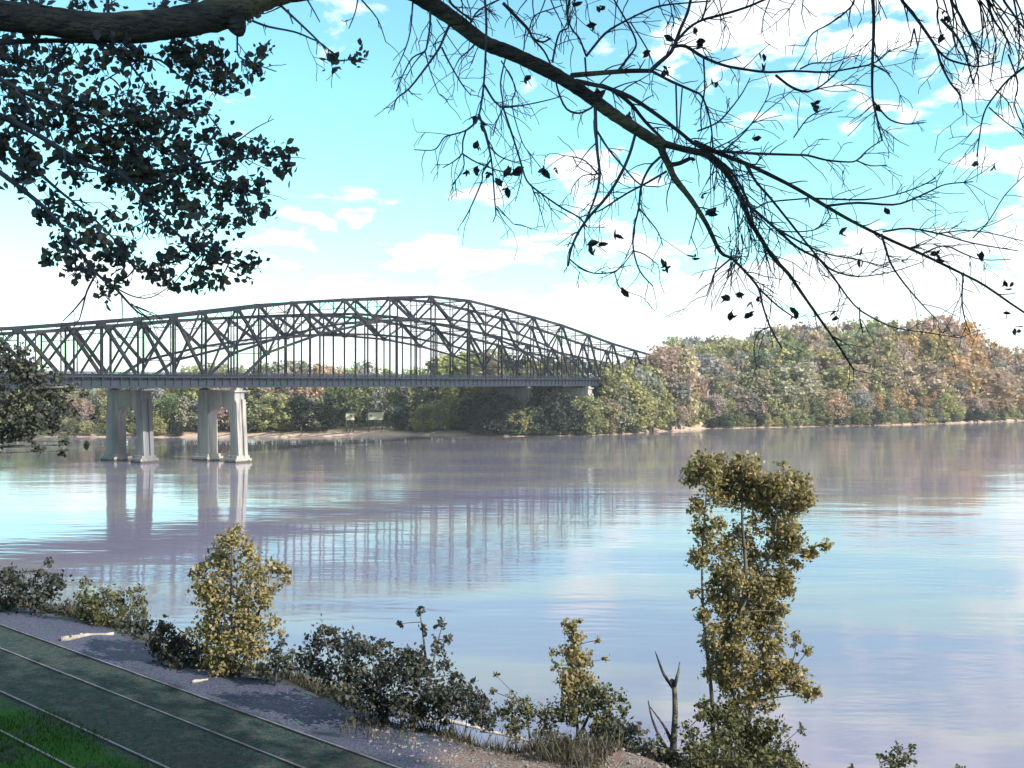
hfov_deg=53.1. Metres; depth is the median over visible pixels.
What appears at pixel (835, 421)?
bush
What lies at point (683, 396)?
tree
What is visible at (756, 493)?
leafy tree
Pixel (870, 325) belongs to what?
tree
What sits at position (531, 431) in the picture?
bush
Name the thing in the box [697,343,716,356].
tree
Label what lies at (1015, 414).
bush
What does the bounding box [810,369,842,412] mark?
tree
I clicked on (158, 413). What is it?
tree
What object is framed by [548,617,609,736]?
slender tree
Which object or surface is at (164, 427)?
bush
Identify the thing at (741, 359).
tree
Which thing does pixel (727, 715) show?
shrub
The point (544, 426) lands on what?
tree
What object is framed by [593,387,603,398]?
tree
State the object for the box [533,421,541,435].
bush
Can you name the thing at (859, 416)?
bush
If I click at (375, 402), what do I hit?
tree
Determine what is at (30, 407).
tree
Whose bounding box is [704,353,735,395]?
tree
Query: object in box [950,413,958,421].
bush
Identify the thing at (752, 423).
bush
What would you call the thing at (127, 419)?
tree
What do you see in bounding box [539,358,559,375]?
tree
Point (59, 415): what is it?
tree
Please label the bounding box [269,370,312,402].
tree
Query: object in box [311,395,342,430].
tree
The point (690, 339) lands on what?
tree
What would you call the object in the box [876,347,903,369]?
tree
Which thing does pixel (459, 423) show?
tree
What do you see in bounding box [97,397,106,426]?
tree
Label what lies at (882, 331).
tree
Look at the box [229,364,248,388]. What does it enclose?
tree
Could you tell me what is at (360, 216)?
sky
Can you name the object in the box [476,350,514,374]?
tree
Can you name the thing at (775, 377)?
tree
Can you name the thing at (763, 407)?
tree
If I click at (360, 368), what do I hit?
tree
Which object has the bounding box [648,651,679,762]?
dead tree
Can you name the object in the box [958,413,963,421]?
bush
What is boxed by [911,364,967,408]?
tree
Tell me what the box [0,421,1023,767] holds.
river
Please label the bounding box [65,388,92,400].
tree
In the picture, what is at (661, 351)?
tree
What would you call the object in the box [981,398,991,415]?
tree
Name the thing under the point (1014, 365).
tree
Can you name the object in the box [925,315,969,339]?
tree
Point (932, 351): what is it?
tree
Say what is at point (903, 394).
tree
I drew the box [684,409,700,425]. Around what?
tree
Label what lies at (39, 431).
bush
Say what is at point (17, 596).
shrub
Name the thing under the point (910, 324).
tree
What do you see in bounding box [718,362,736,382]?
tree
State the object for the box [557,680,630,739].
shrub
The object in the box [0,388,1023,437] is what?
bank ground
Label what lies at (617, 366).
tree
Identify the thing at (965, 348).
tree
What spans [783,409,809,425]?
bush
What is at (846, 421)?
bush
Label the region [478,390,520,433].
tree
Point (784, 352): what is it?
tree
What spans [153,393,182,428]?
tree
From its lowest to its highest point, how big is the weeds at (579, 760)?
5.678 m
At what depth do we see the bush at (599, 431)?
447.14 m
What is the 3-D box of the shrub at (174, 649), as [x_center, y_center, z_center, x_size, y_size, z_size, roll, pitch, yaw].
[-9.418,8.753,32.564,6.415,3.222,2.019,0,0,0]
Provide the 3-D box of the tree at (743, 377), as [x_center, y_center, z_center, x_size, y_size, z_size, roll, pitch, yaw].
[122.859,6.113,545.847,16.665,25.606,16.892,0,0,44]
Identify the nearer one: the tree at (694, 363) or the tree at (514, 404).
the tree at (514, 404)
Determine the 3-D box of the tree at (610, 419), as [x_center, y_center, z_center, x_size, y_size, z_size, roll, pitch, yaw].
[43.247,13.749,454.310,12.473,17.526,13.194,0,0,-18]
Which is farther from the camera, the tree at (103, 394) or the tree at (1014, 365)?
the tree at (1014, 365)
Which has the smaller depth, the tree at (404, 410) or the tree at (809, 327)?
the tree at (404, 410)
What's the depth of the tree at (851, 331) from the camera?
622.26 m
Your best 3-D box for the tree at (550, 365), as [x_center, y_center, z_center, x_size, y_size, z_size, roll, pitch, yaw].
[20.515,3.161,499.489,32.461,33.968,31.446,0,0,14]
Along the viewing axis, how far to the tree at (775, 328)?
624.91 m
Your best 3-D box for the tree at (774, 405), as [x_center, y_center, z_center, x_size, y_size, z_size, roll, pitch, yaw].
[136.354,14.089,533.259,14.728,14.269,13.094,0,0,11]
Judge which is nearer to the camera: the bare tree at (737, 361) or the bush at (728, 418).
the bush at (728, 418)
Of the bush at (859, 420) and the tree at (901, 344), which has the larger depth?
the tree at (901, 344)
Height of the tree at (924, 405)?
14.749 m
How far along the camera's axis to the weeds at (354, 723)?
25.79 m
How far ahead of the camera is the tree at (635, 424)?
457.78 m
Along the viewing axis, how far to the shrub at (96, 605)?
37.92 m
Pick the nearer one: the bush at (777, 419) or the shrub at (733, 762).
the shrub at (733, 762)
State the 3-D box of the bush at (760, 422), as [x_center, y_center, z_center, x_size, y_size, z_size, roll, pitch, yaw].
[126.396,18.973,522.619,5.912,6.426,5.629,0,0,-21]
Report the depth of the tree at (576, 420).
442.15 m
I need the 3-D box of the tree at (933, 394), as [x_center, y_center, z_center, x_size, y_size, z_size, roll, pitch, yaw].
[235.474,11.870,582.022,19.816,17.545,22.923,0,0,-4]
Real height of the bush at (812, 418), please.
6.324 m
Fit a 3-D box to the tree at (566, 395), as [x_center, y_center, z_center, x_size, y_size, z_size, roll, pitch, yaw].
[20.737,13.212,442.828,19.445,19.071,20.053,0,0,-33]
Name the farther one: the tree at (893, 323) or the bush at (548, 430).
the tree at (893, 323)
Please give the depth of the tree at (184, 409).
437.15 m
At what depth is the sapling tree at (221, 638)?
31.28 m
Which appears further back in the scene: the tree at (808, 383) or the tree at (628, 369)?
the tree at (808, 383)
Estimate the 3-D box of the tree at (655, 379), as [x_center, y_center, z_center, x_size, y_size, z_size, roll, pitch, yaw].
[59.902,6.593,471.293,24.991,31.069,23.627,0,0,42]
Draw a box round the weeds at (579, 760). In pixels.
[3,595,643,767]
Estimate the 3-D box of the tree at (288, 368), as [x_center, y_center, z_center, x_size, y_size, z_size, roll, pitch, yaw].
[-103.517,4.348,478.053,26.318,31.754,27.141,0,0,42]
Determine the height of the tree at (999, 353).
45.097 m
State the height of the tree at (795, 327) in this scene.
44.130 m
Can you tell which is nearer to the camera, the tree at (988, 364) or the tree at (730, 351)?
the tree at (730, 351)
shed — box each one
[345,410,355,432]
[367,409,383,431]
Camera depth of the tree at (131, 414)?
438.18 m
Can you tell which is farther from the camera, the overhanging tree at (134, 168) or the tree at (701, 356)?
the tree at (701, 356)
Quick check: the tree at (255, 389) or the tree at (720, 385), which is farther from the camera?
the tree at (720, 385)
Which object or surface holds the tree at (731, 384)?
on the bank ground at (360, 429)
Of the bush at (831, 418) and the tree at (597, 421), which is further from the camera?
the bush at (831, 418)
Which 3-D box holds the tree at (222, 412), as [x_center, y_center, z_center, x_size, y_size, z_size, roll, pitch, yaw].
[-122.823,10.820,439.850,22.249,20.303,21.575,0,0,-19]
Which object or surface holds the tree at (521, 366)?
on the bank ground at (360, 429)
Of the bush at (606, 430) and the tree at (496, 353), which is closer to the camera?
the bush at (606, 430)
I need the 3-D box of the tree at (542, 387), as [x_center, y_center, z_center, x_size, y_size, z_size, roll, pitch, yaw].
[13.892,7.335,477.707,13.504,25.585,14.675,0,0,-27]
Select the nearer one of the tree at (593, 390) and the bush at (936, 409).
the tree at (593, 390)
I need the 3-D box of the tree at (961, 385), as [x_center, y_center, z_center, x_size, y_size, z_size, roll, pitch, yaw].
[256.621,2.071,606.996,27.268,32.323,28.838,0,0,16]
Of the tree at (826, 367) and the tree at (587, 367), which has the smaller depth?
the tree at (587, 367)
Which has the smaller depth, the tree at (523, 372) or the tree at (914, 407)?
the tree at (523, 372)
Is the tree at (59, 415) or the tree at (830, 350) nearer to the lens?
the tree at (59, 415)
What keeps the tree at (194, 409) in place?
on the bank ground at (360, 429)
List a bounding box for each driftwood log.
[61,632,113,640]
[192,678,207,682]
[245,672,269,679]
[419,714,484,729]
[480,728,528,740]
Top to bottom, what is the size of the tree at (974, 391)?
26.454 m
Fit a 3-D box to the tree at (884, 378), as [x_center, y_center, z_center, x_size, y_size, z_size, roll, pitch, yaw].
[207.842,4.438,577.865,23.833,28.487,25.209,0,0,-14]
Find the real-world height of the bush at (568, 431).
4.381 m
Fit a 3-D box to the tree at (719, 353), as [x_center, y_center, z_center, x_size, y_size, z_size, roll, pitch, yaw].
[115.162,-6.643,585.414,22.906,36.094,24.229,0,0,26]
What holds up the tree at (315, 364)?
on the bank ground at (360, 429)
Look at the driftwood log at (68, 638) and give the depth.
35.91 m
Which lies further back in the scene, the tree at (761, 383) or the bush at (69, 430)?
the tree at (761, 383)
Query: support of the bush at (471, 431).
on the bank ground at (360, 429)
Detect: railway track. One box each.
[0,624,400,767]
[0,690,168,767]
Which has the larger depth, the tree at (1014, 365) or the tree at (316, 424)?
the tree at (1014, 365)
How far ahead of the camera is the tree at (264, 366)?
476.40 m
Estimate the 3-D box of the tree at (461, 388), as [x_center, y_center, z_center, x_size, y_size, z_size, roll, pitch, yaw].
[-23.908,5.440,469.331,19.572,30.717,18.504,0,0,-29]
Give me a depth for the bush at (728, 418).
513.61 m
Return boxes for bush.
[32,423,51,435]
[50,419,70,434]
[65,418,79,435]
[78,421,94,435]
[91,423,105,435]
[128,422,135,435]
[153,417,163,434]
[158,423,168,434]
[167,420,185,435]
[407,404,447,431]
[407,412,426,431]
[469,423,481,433]
[497,419,517,435]
[510,424,523,435]
[518,422,536,434]
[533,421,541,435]
[542,425,553,434]
[550,419,566,433]
[563,427,571,434]
[572,420,594,434]
[595,426,602,434]
[601,420,616,433]
[619,421,629,432]
[630,425,645,432]
[706,418,720,427]
[716,416,726,427]
[722,413,735,427]
[731,412,745,426]
[739,416,750,426]
[748,415,755,426]
[754,416,764,426]
[762,413,773,426]
[772,416,783,425]
[779,410,794,426]
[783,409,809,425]
[795,410,810,425]
[808,414,815,425]
[814,414,827,425]
[818,411,835,425]
[827,415,840,424]
[836,408,867,424]
[836,416,849,424]
[849,414,865,424]
[853,407,875,423]
[864,407,885,424]
[877,411,887,423]
[885,411,898,424]
[894,408,910,423]
[907,410,924,422]
[914,407,925,423]
[918,408,938,423]
[927,406,944,420]
[940,413,949,422]
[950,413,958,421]
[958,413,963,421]
[962,410,976,421]
[972,408,986,421]
[983,409,992,419]
[990,413,997,420]
[997,409,1004,420]
[1010,409,1023,419]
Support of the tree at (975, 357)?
on the bank ground at (360, 429)
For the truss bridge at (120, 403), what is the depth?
321.44 m
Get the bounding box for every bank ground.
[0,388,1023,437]
[0,603,664,767]
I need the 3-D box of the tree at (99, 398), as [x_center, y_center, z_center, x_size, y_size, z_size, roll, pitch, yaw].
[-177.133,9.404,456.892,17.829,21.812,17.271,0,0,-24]
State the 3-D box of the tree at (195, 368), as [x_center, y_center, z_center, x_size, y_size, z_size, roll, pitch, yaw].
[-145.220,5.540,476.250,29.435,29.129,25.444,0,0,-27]
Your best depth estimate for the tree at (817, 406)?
541.82 m
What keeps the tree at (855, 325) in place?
on the bank ground at (360, 429)
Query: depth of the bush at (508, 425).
435.41 m
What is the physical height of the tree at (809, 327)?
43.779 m
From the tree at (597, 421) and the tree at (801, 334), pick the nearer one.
the tree at (597, 421)
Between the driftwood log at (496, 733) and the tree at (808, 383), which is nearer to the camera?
the driftwood log at (496, 733)
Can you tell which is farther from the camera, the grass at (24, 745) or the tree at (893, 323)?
the tree at (893, 323)
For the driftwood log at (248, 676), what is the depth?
30.88 m
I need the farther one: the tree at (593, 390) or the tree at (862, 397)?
the tree at (862, 397)
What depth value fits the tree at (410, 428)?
453.59 m
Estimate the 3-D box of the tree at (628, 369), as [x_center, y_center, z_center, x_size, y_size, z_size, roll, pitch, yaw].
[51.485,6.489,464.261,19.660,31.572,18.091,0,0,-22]
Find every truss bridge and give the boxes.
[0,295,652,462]
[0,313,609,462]
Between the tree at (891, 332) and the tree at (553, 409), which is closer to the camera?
the tree at (553, 409)
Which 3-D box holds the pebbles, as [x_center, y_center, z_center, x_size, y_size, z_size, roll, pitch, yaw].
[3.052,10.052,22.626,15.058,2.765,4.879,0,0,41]
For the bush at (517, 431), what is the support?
on the bank ground at (360, 429)
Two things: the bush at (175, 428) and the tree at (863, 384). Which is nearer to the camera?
the bush at (175, 428)
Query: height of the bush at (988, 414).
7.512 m
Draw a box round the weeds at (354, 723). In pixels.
[330,712,607,767]
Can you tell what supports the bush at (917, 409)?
on the bank ground at (360, 429)
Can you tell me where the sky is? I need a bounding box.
[0,0,1023,375]
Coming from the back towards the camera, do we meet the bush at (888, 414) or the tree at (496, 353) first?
the bush at (888, 414)
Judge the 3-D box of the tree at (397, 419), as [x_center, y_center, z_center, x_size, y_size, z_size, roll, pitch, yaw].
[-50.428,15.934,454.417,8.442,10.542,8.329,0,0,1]
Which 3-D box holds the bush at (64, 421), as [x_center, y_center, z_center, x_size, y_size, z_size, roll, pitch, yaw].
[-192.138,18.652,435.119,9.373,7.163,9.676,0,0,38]
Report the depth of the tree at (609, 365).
500.27 m
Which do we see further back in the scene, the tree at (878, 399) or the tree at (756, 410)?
the tree at (878, 399)
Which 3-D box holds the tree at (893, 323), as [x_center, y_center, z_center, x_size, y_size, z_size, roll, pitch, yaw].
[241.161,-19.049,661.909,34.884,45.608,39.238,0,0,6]
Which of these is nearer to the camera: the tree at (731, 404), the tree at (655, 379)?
the tree at (655, 379)
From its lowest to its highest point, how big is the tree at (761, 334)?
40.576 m
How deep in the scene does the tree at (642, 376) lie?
465.55 m
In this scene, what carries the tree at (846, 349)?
on the bank ground at (360, 429)
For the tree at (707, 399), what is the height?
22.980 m
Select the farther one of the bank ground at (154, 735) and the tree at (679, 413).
the tree at (679, 413)
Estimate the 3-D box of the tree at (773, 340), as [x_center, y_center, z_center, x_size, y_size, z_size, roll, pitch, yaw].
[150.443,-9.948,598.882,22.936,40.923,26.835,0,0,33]
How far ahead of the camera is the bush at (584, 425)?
443.76 m
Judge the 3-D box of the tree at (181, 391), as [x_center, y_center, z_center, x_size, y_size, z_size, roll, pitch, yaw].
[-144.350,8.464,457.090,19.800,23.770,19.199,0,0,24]
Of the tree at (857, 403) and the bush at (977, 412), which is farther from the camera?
the bush at (977, 412)
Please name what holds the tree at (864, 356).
on the bank ground at (360, 429)
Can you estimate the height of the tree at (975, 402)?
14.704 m
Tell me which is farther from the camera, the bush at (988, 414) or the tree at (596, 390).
the bush at (988, 414)
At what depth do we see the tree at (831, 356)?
568.04 m
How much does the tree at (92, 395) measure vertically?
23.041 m
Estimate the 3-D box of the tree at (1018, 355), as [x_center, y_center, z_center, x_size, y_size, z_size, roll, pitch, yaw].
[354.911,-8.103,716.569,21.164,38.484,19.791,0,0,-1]
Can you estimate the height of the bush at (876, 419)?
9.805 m
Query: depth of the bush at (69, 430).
433.40 m
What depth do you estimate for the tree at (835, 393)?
540.88 m
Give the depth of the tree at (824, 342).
605.87 m
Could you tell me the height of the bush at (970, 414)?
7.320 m
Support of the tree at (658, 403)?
on the bank ground at (360, 429)
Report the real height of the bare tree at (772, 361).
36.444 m
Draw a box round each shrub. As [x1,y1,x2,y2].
[0,557,76,616]
[67,575,151,630]
[113,610,313,677]
[250,634,298,684]
[292,606,484,732]
[403,683,505,746]
[489,671,572,744]
[524,714,694,767]
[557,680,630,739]
[644,708,796,767]
[681,693,809,767]
[847,741,965,767]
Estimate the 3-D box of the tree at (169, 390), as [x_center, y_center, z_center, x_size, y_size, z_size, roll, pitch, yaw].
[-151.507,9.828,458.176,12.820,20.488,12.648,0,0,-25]
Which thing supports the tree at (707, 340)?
on the bank ground at (360, 429)
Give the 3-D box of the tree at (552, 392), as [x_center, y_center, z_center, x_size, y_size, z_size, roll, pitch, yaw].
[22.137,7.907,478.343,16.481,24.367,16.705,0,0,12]
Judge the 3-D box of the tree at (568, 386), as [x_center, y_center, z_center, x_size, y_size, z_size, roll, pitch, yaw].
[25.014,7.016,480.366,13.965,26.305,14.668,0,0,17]
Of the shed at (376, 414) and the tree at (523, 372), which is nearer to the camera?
the shed at (376, 414)
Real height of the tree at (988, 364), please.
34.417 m
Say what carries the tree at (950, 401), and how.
on the bank ground at (360, 429)
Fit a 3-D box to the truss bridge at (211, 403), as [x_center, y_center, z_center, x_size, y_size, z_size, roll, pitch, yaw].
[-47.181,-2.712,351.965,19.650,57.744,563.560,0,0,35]
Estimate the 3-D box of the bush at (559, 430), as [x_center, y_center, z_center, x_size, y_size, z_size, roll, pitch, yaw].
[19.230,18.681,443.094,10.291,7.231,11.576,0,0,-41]
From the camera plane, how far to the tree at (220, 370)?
471.87 m
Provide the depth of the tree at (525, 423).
436.01 m
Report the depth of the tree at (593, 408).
443.82 m
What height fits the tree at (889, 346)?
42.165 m
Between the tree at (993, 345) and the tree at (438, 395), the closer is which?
the tree at (438, 395)
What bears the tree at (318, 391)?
on the bank ground at (360, 429)
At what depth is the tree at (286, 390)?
448.33 m
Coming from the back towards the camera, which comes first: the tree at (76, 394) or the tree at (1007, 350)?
the tree at (1007, 350)
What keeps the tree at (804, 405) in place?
on the bank ground at (360, 429)
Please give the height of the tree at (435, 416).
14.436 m
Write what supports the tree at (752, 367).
on the bank ground at (360, 429)
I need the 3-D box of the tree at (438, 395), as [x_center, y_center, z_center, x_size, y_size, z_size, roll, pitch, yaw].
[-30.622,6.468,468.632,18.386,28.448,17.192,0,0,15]
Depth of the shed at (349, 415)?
446.60 m
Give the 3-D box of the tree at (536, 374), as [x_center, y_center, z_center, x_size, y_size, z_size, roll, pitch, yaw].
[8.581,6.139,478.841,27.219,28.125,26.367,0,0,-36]
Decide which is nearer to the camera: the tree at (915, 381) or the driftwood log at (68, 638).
the driftwood log at (68, 638)
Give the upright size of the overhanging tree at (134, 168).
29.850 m
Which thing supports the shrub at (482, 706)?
on the bank ground at (154, 735)
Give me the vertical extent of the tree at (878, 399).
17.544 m
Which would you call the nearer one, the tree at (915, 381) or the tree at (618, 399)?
the tree at (618, 399)
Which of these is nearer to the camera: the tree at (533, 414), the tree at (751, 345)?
the tree at (533, 414)
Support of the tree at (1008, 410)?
on the bank ground at (360, 429)
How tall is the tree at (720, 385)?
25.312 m
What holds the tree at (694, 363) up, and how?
on the bank ground at (360, 429)
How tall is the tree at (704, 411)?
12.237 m
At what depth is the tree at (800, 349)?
571.02 m
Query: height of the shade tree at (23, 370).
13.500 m
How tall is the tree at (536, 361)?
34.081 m
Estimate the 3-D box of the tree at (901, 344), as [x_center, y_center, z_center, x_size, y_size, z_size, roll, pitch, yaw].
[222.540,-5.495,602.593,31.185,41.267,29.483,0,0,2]
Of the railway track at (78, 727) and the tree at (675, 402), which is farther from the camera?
the tree at (675, 402)
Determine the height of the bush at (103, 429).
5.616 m
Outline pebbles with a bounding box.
[351,723,675,767]
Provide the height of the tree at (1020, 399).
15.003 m
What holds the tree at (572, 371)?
on the bank ground at (360, 429)
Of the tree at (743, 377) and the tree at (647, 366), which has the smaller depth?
the tree at (647, 366)
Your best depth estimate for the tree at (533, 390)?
466.69 m
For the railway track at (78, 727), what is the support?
on the bank ground at (154, 735)
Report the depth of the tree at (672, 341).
590.97 m
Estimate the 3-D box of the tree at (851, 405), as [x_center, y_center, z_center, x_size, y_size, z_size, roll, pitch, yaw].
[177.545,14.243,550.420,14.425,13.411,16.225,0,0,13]
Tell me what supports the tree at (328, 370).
on the bank ground at (360, 429)
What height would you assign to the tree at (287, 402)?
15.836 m
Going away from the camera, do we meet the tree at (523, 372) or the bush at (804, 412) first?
the tree at (523, 372)
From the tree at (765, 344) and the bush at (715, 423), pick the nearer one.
the bush at (715, 423)
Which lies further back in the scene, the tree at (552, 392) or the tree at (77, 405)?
the tree at (552, 392)
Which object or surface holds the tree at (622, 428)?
on the bank ground at (360, 429)
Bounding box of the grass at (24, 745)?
[0,702,170,767]
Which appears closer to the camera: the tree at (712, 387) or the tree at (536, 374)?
the tree at (536, 374)
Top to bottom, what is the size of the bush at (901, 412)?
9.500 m
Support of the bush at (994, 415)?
on the bank ground at (360, 429)
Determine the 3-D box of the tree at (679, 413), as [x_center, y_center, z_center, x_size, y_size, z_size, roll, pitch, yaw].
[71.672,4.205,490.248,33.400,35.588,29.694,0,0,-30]
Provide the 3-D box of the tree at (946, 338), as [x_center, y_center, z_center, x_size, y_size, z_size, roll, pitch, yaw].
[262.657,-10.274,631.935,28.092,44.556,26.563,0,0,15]
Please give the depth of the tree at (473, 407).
442.49 m
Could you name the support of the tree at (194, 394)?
on the bank ground at (360, 429)
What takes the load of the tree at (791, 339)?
on the bank ground at (360, 429)
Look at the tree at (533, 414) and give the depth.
436.60 m
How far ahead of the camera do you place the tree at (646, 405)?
458.62 m
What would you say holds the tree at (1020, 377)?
on the bank ground at (360, 429)
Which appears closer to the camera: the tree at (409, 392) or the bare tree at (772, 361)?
the tree at (409, 392)
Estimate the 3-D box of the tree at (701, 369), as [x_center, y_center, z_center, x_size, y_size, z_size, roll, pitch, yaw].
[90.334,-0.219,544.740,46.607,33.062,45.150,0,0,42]
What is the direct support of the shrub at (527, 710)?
on the bank ground at (154, 735)
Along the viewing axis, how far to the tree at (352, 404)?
460.78 m
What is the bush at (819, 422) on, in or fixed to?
on the bank ground at (360, 429)
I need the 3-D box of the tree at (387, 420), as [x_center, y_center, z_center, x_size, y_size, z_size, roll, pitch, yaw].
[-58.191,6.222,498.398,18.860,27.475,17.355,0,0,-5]
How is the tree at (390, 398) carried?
on the bank ground at (360, 429)
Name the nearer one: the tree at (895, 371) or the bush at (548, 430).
the bush at (548, 430)
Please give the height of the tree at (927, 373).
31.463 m
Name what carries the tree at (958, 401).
on the bank ground at (360, 429)
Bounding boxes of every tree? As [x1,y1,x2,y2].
[0,0,1023,398]
[0,336,97,457]
[13,401,32,421]
[31,402,52,427]
[48,403,72,428]
[55,397,85,428]
[59,389,77,417]
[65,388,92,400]
[70,388,93,416]
[75,400,97,430]
[86,388,105,404]
[91,388,106,426]
[94,388,134,426]
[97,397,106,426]
[100,404,135,427]
[126,400,156,426]
[151,388,168,421]
[152,399,168,423]
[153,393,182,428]
[163,388,182,423]
[166,388,196,424]
[174,396,193,431]
[176,365,213,399]
[180,522,292,678]
[184,388,199,426]
[188,398,217,428]
[197,388,230,427]
[199,362,232,374]
[211,388,233,430]
[222,391,268,428]
[224,391,263,429]
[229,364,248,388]
[241,387,276,413]
[246,365,265,400]
[247,398,277,431]
[254,393,298,429]
[255,361,281,391]
[257,370,294,427]
[265,360,310,394]
[269,360,313,374]
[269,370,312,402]
[272,396,301,430]
[286,392,316,431]
[292,387,323,410]
[297,363,330,395]
[299,396,324,429]
[308,364,341,389]
[310,387,334,420]
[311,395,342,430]
[325,366,343,375]
[326,375,351,425]
[335,372,379,426]
[338,365,361,406]
[350,359,385,421]
[358,374,395,425]
[369,367,399,422]
[380,369,400,421]
[380,387,405,422]
[385,369,420,404]
[389,408,407,430]
[393,387,419,421]
[395,387,436,425]
[404,409,422,430]
[412,367,429,395]
[415,387,449,417]
[415,403,435,430]
[418,358,438,404]
[424,400,455,429]
[425,351,488,424]
[425,370,451,423]
[437,395,463,428]
[444,363,479,406]
[453,400,474,430]
[460,401,490,434]
[462,348,507,421]
[463,393,504,432]
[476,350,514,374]
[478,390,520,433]
[492,396,521,433]
[494,368,516,388]
[495,354,528,370]
[500,409,530,433]
[506,370,539,399]
[511,355,528,372]
[512,367,549,397]
[519,408,544,435]
[521,395,557,433]
[523,357,546,375]
[525,388,578,433]
[530,386,548,410]
[534,373,554,395]
[538,392,581,431]
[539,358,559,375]
[546,356,586,386]
[548,375,568,396]
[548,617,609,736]
[555,372,578,391]
[559,402,585,433]
[564,360,581,387]
[569,395,609,433]
[572,360,601,375]
[579,400,618,432]
[583,375,601,395]
[584,360,611,377]
[590,371,613,396]
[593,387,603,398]
[596,367,640,411]
[598,396,624,430]
[600,383,638,429]
[601,410,628,432]
[603,365,646,428]
[613,359,637,372]
[617,362,656,413]
[620,397,647,429]
[622,383,660,432]
[626,365,669,422]
[629,356,694,423]
[631,384,663,431]
[636,345,713,420]
[639,361,669,427]
[648,379,682,431]
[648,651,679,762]
[655,372,695,429]
[659,336,702,353]
[662,394,681,428]
[663,343,683,354]
[664,347,705,424]
[670,352,733,405]
[678,447,834,766]
[679,335,706,353]
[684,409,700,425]
[693,335,719,348]
[695,353,716,377]
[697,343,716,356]
[697,402,714,423]
[698,381,712,417]
[700,374,730,416]
[701,342,728,361]
[703,369,751,402]
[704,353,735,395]
[708,393,727,417]
[713,335,731,354]
[713,339,755,360]
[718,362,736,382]
[719,380,743,410]
[722,398,737,422]
[723,334,741,345]
[725,356,755,379]
[727,392,764,420]
[729,342,743,380]
[729,351,770,392]
[731,338,760,363]
[733,371,757,405]
[737,349,793,398]
[742,396,766,424]
[743,367,778,415]
[745,337,771,352]
[749,327,774,341]
[750,369,800,414]
[755,400,770,419]
[756,334,782,363]
[760,361,832,417]
[763,347,795,392]
[763,397,784,422]
[764,348,778,389]
[766,323,788,341]
[766,347,856,393]
[775,322,807,340]
[775,327,801,346]
[775,339,816,385]
[777,391,799,419]
[783,329,819,365]
[788,372,817,402]
[794,371,832,399]
[795,395,810,417]
[797,320,832,340]
[802,330,841,354]
[803,330,828,360]
[805,347,850,384]
[809,389,849,421]
[809,397,828,417]
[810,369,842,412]
[820,323,842,336]
[820,349,843,369]
[820,365,859,412]
[823,340,874,375]
[824,331,858,362]
[833,399,855,419]
[837,321,852,335]
[838,329,871,347]
[838,376,858,411]
[840,319,867,334]
[843,360,884,409]
[845,394,861,421]
[846,344,891,379]
[849,328,888,362]
[851,388,879,417]
[854,336,909,388]
[856,369,891,410]
[860,327,898,345]
[862,316,887,333]
[868,367,905,396]
[868,391,888,412]
[873,319,899,335]
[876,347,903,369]
[876,363,913,409]
[880,340,918,395]
[880,356,951,405]
[883,326,898,343]
[883,395,898,420]
[885,388,916,415]
[890,318,926,360]
[891,334,934,370]
[901,397,915,416]
[902,363,949,408]
[904,330,956,375]
[905,334,962,365]
[910,390,943,413]
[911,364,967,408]
[914,396,933,419]
[915,314,943,353]
[918,385,966,420]
[921,331,961,372]
[924,316,983,354]
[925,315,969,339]
[936,360,969,397]
[942,352,986,405]
[943,336,980,376]
[950,393,966,417]
[953,321,989,359]
[957,346,990,395]
[962,373,986,410]
[962,395,985,416]
[972,332,1006,362]
[973,369,1020,409]
[979,353,996,398]
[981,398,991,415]
[984,338,1012,363]
[988,399,999,417]
[990,359,1013,393]
[993,344,1013,360]
[998,377,1022,408]
[999,401,1014,416]
[1005,358,1023,384]
[1008,345,1023,365]
[1010,372,1023,401]
[1015,394,1023,409]
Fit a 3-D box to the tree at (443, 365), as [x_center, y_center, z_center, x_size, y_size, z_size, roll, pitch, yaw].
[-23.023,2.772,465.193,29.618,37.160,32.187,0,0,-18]
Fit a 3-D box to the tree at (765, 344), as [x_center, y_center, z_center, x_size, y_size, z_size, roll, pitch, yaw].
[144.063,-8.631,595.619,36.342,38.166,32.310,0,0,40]
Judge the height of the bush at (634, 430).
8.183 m
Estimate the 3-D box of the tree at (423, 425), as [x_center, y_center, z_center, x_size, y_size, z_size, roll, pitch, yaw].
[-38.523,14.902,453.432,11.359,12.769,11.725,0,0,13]
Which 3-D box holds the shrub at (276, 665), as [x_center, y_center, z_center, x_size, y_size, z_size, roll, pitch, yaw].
[-7.007,8.047,30.092,1.633,1.640,1.077,0,0,30]
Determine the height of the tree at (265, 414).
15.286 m
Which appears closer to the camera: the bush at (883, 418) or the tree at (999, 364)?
the bush at (883, 418)
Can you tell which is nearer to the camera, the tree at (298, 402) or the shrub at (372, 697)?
the shrub at (372, 697)
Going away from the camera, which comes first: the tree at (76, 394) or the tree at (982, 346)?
the tree at (76, 394)
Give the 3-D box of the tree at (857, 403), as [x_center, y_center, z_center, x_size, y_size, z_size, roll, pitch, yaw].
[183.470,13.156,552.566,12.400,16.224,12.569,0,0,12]
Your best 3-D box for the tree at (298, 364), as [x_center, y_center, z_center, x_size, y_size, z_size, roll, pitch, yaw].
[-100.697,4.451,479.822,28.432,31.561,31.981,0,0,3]
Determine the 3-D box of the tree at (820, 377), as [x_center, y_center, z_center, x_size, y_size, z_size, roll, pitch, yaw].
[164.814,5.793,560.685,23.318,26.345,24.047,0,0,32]
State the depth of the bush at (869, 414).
546.27 m
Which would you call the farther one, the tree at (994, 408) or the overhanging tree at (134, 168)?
the tree at (994, 408)
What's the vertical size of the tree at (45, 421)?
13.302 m
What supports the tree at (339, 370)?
on the bank ground at (360, 429)

